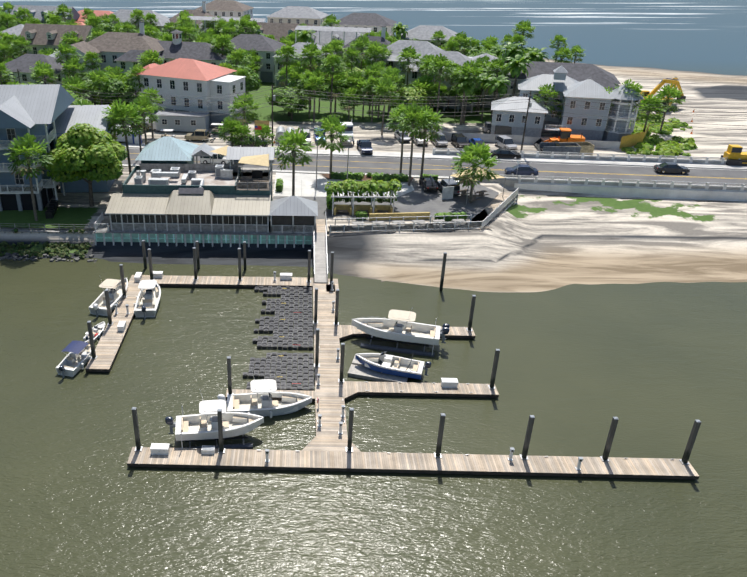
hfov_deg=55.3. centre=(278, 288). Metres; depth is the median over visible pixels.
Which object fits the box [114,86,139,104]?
tree
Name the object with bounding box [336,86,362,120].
palm
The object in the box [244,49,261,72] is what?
palm
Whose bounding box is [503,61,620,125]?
dark house roof
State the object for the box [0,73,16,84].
palm
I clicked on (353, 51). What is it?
palm
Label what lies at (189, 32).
palm
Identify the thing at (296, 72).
palm
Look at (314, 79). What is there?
palm
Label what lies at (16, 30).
white house
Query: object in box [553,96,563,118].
palm
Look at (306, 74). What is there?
palm
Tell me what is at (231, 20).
palm
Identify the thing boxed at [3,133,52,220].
palm
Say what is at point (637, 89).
palm
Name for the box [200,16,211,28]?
palm
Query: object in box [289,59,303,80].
palm
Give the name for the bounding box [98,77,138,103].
tree
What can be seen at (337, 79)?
palm
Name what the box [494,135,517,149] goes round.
silver suv
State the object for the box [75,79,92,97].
palm
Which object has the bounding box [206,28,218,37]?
palm
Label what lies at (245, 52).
palm
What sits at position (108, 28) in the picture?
palm
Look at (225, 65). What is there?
palm
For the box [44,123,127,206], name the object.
condo tree
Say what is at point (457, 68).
palm
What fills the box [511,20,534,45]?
palm
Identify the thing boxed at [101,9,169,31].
tan house
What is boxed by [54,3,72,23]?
palm
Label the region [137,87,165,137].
palm
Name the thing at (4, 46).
palm
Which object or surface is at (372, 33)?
palm
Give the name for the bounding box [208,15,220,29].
palm
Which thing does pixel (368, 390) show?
dock cleats
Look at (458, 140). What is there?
black car
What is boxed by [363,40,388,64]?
tree
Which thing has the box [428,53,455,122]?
palm
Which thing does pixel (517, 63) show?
palm
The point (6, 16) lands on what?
palm
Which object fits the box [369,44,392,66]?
palm
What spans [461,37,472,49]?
palm
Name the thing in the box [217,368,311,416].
grey bay boat
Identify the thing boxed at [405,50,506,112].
white house
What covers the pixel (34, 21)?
palm
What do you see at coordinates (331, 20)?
palm
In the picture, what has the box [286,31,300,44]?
palm
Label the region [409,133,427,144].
white car
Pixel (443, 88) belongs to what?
palm
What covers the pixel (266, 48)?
house
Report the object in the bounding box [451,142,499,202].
tree
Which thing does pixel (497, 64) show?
palm
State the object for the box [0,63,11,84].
palm
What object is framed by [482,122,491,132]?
grey car
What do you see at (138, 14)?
palm
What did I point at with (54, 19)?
palm
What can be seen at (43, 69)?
tree
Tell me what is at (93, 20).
palm
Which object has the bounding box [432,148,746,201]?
bridge
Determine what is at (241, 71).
palm
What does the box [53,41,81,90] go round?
palm
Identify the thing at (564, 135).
orange wheel loader
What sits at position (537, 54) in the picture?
palm
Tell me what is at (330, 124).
palm
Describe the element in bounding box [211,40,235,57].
palm
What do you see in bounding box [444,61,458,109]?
palm
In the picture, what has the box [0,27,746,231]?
island ground
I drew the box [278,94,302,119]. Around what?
tree
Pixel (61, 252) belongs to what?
rocks
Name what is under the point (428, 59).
palm
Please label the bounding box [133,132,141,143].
porta potty
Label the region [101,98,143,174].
palm
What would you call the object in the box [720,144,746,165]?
yellow dozer
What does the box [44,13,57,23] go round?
palm
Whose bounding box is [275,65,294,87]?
palm
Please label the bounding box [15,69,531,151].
utility poles
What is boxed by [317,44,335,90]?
palm
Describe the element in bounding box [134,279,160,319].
boat
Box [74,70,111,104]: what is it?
tree
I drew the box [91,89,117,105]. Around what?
tree
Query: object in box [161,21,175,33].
palm
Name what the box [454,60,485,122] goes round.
palm
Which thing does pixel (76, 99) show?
tree
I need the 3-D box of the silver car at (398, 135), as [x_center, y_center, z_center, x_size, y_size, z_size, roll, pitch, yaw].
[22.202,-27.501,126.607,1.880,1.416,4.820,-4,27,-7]
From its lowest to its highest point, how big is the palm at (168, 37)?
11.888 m
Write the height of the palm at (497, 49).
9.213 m
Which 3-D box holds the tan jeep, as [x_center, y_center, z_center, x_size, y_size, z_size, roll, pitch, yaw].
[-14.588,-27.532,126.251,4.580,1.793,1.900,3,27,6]
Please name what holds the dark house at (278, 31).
on the island ground at (707, 93)
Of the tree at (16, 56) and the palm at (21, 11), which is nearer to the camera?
the tree at (16, 56)
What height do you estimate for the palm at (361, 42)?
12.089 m
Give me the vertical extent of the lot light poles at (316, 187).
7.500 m
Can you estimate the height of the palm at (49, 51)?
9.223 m
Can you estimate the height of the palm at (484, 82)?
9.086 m
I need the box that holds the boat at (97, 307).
[88,277,128,317]
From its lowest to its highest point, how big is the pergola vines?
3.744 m
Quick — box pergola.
[331,190,396,215]
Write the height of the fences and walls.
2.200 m
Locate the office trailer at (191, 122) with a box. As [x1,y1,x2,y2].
[155,111,208,132]
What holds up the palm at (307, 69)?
on the island ground at (707, 93)
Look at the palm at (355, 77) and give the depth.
140.10 m
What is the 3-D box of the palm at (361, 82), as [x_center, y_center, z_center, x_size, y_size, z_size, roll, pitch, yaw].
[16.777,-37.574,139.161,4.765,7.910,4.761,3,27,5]
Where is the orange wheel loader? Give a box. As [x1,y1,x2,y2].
[534,128,584,148]
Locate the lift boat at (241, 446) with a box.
[180,407,252,448]
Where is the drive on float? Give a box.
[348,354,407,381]
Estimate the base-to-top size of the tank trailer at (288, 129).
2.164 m
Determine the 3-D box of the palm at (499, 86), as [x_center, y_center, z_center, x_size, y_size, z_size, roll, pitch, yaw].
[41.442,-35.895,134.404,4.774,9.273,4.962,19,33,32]
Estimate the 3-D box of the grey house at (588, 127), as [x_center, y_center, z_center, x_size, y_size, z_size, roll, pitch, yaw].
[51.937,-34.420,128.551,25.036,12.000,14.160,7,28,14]
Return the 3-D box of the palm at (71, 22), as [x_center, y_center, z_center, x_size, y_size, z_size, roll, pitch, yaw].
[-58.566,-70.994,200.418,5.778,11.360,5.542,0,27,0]
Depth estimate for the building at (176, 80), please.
133.74 m
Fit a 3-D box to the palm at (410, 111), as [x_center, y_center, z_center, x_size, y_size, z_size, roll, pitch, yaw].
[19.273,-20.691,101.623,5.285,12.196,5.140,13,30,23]
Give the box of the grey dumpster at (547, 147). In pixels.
[536,142,580,154]
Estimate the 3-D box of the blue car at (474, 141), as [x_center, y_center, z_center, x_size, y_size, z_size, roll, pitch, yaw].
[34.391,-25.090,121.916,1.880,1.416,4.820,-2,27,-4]
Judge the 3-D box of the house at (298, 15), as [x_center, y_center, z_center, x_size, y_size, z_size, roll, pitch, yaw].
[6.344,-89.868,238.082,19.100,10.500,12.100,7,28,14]
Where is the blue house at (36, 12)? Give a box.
[10,5,79,24]
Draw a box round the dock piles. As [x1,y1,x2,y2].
[87,240,700,464]
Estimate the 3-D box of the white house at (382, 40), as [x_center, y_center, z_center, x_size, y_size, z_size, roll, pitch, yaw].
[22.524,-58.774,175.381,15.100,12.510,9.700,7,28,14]
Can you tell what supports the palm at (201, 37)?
on the island ground at (707, 93)
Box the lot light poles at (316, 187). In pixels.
[314,138,349,188]
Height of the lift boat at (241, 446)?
2.416 m
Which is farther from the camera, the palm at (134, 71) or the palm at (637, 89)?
the palm at (134, 71)
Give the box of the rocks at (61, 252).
[0,228,96,261]
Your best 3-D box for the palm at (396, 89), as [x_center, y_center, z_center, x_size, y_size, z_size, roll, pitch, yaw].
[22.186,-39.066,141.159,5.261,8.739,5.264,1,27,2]
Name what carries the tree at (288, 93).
on the island ground at (707, 93)
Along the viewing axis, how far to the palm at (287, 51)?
144.15 m
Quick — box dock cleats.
[95,299,673,459]
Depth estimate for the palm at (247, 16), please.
203.03 m
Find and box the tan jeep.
[184,129,210,141]
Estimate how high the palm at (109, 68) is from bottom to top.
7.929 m
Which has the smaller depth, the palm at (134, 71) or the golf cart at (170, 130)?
the golf cart at (170, 130)
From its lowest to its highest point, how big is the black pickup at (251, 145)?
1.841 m
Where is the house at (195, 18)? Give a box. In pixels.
[188,16,265,37]
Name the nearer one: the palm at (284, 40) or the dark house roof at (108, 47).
the dark house roof at (108, 47)
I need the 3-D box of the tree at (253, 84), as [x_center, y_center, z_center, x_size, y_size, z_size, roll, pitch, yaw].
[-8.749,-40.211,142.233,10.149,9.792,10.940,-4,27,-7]
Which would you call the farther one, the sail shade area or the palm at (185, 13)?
the palm at (185, 13)
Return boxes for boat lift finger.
[360,318,436,356]
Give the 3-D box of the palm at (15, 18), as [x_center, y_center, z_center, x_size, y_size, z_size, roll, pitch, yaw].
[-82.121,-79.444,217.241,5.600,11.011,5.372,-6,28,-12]
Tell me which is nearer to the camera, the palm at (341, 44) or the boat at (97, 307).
the boat at (97, 307)
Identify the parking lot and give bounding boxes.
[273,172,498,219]
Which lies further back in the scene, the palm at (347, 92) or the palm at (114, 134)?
the palm at (347, 92)
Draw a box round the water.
[0,0,746,576]
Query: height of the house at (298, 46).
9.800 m
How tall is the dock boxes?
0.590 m
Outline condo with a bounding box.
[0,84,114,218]
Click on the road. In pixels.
(440, 166)
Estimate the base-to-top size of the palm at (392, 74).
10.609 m
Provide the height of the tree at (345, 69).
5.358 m
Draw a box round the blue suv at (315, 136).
[313,128,324,141]
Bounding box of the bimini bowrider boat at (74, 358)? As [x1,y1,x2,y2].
[56,340,91,378]
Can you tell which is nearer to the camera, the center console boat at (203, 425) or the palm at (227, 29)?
the center console boat at (203, 425)
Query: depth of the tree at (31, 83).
133.16 m
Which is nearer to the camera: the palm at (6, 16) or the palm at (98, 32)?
the palm at (98, 32)
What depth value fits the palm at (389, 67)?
142.63 m
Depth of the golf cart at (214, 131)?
129.53 m
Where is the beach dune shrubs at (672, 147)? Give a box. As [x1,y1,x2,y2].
[620,109,697,156]
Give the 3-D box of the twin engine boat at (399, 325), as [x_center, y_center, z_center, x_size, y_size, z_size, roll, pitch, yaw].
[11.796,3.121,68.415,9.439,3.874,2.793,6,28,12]
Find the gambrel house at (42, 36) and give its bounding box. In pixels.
[19,23,96,53]
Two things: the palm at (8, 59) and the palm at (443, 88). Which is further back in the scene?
the palm at (8, 59)
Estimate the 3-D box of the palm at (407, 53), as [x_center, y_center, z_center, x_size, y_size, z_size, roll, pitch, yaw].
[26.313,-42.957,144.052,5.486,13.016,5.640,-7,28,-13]
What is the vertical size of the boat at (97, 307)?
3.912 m
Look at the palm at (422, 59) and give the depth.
143.89 m
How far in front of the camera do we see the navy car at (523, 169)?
107.94 m
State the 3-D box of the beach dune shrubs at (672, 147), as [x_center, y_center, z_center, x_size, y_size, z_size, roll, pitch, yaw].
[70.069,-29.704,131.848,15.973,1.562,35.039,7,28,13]
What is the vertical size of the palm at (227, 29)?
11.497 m
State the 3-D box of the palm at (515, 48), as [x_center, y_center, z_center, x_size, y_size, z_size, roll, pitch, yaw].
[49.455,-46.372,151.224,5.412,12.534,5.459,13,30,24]
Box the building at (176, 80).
[132,58,245,126]
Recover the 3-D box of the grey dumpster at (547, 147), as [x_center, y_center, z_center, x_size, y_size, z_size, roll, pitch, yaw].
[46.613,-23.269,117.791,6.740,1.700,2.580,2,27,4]
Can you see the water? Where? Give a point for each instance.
(656, 368)
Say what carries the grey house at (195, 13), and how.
on the island ground at (707, 93)
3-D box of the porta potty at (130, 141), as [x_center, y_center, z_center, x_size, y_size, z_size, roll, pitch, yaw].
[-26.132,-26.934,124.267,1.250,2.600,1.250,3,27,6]
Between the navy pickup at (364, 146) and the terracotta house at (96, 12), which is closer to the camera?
the navy pickup at (364, 146)
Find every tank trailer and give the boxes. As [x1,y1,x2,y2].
[275,126,284,143]
[286,127,294,144]
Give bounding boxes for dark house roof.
[60,21,163,99]
[113,30,232,72]
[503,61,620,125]
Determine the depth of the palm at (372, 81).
134.56 m
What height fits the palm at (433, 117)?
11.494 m
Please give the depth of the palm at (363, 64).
168.26 m
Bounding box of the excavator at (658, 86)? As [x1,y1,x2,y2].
[634,78,685,108]
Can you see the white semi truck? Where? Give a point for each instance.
(348, 130)
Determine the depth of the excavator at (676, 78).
146.62 m
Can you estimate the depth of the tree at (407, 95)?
134.19 m
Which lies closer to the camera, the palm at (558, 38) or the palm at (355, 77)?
the palm at (355, 77)
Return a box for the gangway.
[313,212,327,282]
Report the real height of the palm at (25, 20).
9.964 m
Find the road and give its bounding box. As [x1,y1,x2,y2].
[120,143,746,186]
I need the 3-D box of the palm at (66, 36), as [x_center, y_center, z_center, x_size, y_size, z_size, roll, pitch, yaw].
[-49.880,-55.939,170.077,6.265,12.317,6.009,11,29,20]
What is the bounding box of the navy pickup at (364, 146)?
[357,139,372,153]
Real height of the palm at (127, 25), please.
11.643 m
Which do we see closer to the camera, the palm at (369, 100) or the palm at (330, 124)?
the palm at (330, 124)
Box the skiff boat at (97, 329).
[83,321,105,341]
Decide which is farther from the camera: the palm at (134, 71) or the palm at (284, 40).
the palm at (284, 40)
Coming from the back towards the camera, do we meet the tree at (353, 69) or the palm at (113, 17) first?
the palm at (113, 17)
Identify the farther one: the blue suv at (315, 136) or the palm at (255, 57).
the palm at (255, 57)
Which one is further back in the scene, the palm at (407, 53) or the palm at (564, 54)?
the palm at (564, 54)
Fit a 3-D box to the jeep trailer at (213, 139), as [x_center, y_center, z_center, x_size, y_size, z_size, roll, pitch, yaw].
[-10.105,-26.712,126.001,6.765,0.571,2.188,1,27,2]
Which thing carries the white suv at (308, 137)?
on the island ground at (707, 93)
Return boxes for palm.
[0,11,16,28]
[0,32,19,58]
[0,39,14,60]
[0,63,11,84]
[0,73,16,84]
[1,2,13,13]
[2,57,13,62]
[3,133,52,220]
[4,12,19,24]
[5,80,19,84]
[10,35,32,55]
[14,7,32,22]
[16,16,28,25]
[29,16,40,23]
[29,60,54,82]
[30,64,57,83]
[40,47,53,55]
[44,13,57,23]
[45,14,65,24]
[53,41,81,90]
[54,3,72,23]
[59,31,82,44]
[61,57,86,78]
[61,75,90,98]
[65,18,80,24]
[74,99,92,105]
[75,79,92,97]
[81,8,96,18]
[81,50,102,71]
[84,13,98,21]
[84,15,105,30]
[85,68,115,104]
[87,26,105,39]
[96,14,113,31]
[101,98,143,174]
[102,23,115,31]
[104,66,116,72]
[105,105,129,165]
[106,13,119,24]
[106,66,129,86]
[112,24,124,31]
[119,20,136,32]
[126,64,148,91]
[129,8,145,30]
[129,95,160,144]
[137,51,159,68]
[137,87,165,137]
[138,24,158,38]
[138,49,163,66]
[143,12,158,26]
[149,27,161,36]
[159,32,172,40]
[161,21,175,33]
[176,10,194,22]
[176,15,194,29]
[176,21,196,41]
[182,22,198,41]
[195,32,210,43]
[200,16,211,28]
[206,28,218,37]
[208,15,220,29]
[211,33,235,54]
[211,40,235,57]
[214,18,227,35]
[217,116,243,146]
[219,22,239,36]
[220,62,235,71]
[225,18,239,36]
[225,49,248,68]
[228,92,262,136]
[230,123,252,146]
[232,48,250,67]
[232,67,251,83]
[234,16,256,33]
[240,14,250,25]
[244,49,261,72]
[245,61,259,75]
[246,19,261,34]
[250,123,275,146]
[272,128,315,195]
[274,43,299,87]
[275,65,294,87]
[280,36,294,46]
[285,66,306,111]
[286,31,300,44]
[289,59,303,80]
[296,23,311,41]
[296,29,315,42]
[297,70,318,118]
[298,41,323,108]
[300,73,328,122]
[301,59,322,71]
[314,67,328,111]
[314,114,352,175]
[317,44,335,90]
[320,53,346,113]
[320,63,337,93]
[321,14,340,26]
[323,69,351,112]
[326,40,343,55]
[328,38,346,58]
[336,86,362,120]
[340,58,354,68]
[340,70,364,114]
[342,46,362,87]
[347,40,359,66]
[350,35,373,69]
[355,78,371,118]
[357,58,369,71]
[360,29,378,35]
[361,75,380,121]
[362,63,385,114]
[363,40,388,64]
[365,77,389,118]
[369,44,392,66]
[372,77,398,134]
[373,61,386,107]
[377,31,392,40]
[379,76,401,114]
[380,68,405,122]
[383,66,400,110]
[385,104,417,172]
[390,34,402,42]
[391,22,408,38]
[395,45,421,85]
[396,102,432,185]
[407,104,444,177]
[409,74,437,107]
[417,54,432,75]
[419,54,445,93]
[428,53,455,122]
[430,30,445,46]
[434,81,449,102]
[443,39,461,51]
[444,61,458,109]
[448,65,467,117]
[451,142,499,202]
[452,31,471,53]
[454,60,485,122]
[454,76,477,124]
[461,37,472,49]
[462,46,477,56]
[468,37,481,53]
[472,67,495,113]
[474,55,494,110]
[478,72,494,119]
[480,35,500,54]
[481,41,498,52]
[483,75,510,99]
[485,57,508,117]
[491,45,504,55]
[499,33,512,48]
[499,42,524,61]
[504,54,533,96]
[508,33,527,48]
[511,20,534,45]
[523,47,548,61]
[533,84,560,133]
[549,34,568,60]
[550,46,573,62]
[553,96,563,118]
[568,45,584,62]
[604,87,613,112]
[613,79,643,107]
[633,93,666,131]
[656,83,685,133]
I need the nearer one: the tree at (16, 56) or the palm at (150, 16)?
the tree at (16, 56)
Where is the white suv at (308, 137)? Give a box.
[300,129,310,143]
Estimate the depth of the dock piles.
61.12 m
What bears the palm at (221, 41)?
on the island ground at (707, 93)
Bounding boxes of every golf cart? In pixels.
[160,129,175,137]
[211,123,224,134]
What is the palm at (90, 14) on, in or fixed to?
on the island ground at (707, 93)
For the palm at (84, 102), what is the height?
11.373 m
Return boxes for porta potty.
[128,132,133,143]
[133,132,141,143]
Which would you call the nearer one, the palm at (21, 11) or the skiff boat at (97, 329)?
the skiff boat at (97, 329)
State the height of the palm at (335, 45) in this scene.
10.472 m
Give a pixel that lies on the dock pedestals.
(512, 449)
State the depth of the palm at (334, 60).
136.96 m
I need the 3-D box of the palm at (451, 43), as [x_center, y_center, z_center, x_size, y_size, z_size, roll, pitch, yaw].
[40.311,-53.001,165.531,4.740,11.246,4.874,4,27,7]
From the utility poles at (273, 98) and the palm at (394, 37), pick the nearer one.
the utility poles at (273, 98)
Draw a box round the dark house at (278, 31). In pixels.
[247,22,314,41]
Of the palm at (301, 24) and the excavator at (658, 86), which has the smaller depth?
the excavator at (658, 86)
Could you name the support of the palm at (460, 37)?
on the island ground at (707, 93)
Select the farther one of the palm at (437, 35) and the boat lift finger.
the palm at (437, 35)
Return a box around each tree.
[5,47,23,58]
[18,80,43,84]
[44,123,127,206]
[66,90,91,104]
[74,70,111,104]
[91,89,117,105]
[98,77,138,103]
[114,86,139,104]
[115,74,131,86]
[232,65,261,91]
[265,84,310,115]
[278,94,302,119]
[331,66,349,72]
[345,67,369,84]
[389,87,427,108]
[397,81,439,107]
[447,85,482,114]
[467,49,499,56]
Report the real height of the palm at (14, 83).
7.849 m
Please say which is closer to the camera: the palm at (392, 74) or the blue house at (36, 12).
the palm at (392, 74)
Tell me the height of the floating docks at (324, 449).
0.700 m
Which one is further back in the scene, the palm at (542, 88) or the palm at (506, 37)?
the palm at (506, 37)
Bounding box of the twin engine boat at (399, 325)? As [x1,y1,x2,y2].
[352,309,449,345]
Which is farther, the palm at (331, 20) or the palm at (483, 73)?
the palm at (331, 20)
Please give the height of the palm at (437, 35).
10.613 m
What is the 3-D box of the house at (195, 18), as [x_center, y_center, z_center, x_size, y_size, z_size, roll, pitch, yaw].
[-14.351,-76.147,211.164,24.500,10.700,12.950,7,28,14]
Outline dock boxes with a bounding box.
[117,271,458,454]
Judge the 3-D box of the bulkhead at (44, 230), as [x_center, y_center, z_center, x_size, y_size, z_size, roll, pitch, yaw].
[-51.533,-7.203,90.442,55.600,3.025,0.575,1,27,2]
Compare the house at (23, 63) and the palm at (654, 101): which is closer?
the palm at (654, 101)
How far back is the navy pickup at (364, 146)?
118.50 m
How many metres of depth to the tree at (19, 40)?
161.51 m
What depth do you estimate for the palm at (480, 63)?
141.89 m
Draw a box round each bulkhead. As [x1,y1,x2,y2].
[0,223,92,233]
[93,231,312,247]
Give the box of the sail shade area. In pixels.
[430,169,505,204]
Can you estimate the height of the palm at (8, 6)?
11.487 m
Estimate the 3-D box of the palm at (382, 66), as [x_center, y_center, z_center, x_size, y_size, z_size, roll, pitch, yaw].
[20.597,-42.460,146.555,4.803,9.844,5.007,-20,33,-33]
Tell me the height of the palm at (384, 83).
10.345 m
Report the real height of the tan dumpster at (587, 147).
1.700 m
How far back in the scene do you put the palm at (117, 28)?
199.18 m
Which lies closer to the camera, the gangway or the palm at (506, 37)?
the gangway
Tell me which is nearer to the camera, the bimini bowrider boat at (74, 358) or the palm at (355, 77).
the bimini bowrider boat at (74, 358)
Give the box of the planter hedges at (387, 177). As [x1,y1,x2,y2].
[275,171,467,220]
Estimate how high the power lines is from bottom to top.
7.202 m
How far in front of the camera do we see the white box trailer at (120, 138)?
123.60 m
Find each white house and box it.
[0,24,23,56]
[295,25,371,46]
[340,26,390,76]
[370,40,443,85]
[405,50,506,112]
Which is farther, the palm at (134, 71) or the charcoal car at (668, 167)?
the palm at (134, 71)
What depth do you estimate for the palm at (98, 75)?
136.22 m
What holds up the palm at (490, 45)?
on the island ground at (707, 93)
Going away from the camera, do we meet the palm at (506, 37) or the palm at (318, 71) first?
the palm at (318, 71)
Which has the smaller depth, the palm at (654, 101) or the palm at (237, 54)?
the palm at (654, 101)
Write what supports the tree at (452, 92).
on the island ground at (707, 93)
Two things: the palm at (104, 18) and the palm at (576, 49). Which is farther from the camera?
the palm at (104, 18)
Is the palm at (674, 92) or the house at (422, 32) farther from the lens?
the house at (422, 32)
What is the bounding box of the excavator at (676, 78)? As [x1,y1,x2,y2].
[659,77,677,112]
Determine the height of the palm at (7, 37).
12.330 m
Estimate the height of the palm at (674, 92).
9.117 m
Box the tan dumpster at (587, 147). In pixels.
[555,142,594,155]
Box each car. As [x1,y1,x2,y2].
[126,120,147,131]
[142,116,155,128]
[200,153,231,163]
[394,131,410,141]
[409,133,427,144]
[431,132,447,146]
[451,133,468,148]
[468,138,482,145]
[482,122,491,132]
[491,148,520,158]
[505,164,538,175]
[653,162,689,173]
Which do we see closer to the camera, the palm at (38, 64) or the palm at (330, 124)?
the palm at (330, 124)
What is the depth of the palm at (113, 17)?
216.87 m
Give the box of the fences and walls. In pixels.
[129,118,649,148]
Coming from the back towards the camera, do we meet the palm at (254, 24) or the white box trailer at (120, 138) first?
the palm at (254, 24)
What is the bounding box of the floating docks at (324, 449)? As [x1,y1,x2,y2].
[85,275,698,479]
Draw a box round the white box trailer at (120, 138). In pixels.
[112,125,131,141]
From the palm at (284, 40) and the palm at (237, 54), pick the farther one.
the palm at (284, 40)
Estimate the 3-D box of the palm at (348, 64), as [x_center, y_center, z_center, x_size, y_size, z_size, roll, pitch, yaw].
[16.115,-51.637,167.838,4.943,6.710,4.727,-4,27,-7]
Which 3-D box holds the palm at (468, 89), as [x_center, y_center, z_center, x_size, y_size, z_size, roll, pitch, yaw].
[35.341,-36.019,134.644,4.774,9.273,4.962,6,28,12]
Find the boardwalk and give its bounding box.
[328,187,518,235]
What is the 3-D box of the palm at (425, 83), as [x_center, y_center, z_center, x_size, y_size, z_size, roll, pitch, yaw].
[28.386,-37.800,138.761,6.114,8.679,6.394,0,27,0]
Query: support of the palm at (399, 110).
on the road
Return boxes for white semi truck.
[336,119,353,144]
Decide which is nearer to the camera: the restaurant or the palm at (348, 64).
the restaurant
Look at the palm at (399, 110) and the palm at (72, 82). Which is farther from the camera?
the palm at (72, 82)
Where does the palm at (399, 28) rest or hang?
on the island ground at (707, 93)
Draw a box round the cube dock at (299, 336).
[243,286,313,390]
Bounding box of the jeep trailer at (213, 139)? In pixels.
[203,136,227,141]
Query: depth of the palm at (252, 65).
166.03 m
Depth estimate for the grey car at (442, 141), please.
122.55 m
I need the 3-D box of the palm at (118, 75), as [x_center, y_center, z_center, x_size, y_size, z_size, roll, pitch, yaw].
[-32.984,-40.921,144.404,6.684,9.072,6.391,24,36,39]
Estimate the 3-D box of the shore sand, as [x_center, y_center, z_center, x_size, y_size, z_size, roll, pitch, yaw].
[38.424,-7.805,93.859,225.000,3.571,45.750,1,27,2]
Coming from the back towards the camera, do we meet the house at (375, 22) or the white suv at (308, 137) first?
the house at (375, 22)
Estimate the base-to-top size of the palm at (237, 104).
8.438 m
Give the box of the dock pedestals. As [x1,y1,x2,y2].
[114,271,582,469]
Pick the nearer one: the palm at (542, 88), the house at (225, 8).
the palm at (542, 88)
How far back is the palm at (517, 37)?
169.15 m
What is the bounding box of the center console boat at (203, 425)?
[165,391,263,440]
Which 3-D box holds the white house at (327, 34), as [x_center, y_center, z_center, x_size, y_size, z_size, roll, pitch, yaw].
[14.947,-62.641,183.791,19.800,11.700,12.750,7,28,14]
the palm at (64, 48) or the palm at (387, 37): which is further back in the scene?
the palm at (387, 37)
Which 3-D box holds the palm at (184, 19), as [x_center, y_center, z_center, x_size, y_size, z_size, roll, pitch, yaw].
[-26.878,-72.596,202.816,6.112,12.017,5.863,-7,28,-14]
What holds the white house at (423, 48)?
on the island ground at (707, 93)
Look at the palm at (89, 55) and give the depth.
148.11 m
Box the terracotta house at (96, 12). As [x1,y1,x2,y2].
[76,10,113,24]
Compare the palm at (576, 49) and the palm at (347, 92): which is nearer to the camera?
the palm at (347, 92)
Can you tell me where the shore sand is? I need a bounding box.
[0,195,746,292]
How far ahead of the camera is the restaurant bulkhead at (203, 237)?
88.55 m
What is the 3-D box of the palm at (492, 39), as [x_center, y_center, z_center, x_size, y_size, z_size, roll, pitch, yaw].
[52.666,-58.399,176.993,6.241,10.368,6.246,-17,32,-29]
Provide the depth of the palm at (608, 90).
124.72 m
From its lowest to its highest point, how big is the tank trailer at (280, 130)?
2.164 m
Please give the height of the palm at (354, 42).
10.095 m
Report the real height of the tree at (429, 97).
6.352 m
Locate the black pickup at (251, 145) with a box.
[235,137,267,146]
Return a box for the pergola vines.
[324,179,401,209]
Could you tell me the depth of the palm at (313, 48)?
142.88 m
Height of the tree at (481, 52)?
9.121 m
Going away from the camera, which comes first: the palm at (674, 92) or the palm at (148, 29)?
the palm at (674, 92)
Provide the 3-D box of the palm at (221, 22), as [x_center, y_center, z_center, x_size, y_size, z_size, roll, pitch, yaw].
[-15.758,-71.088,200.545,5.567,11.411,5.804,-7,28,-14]
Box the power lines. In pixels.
[0,77,746,129]
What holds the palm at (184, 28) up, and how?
on the island ground at (707, 93)
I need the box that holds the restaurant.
[94,125,317,233]
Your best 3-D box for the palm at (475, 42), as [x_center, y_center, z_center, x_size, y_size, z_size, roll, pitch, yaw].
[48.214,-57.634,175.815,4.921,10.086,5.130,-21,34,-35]
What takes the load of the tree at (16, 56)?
on the island ground at (707, 93)
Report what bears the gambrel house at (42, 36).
on the island ground at (707, 93)
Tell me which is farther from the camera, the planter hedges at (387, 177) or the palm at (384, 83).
the palm at (384, 83)
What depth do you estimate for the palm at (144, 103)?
103.86 m
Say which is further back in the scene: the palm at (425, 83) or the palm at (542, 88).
the palm at (425, 83)
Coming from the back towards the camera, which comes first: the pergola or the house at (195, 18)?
the house at (195, 18)
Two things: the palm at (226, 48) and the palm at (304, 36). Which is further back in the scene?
the palm at (304, 36)
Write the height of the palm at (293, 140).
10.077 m
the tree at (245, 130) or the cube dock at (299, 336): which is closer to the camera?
the cube dock at (299, 336)
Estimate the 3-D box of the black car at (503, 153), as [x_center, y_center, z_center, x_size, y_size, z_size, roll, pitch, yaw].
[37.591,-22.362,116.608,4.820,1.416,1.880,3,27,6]
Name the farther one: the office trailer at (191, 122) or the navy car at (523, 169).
the office trailer at (191, 122)
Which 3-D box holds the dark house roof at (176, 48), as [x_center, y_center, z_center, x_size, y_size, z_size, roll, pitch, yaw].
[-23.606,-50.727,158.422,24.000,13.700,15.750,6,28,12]
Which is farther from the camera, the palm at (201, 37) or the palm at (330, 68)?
the palm at (201, 37)
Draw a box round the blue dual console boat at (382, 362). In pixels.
[355,351,431,379]
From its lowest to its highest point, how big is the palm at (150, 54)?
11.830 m
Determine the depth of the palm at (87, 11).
221.70 m
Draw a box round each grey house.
[169,1,214,30]
[491,65,643,141]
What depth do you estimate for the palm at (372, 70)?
139.69 m
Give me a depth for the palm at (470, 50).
169.07 m
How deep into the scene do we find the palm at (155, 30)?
179.81 m

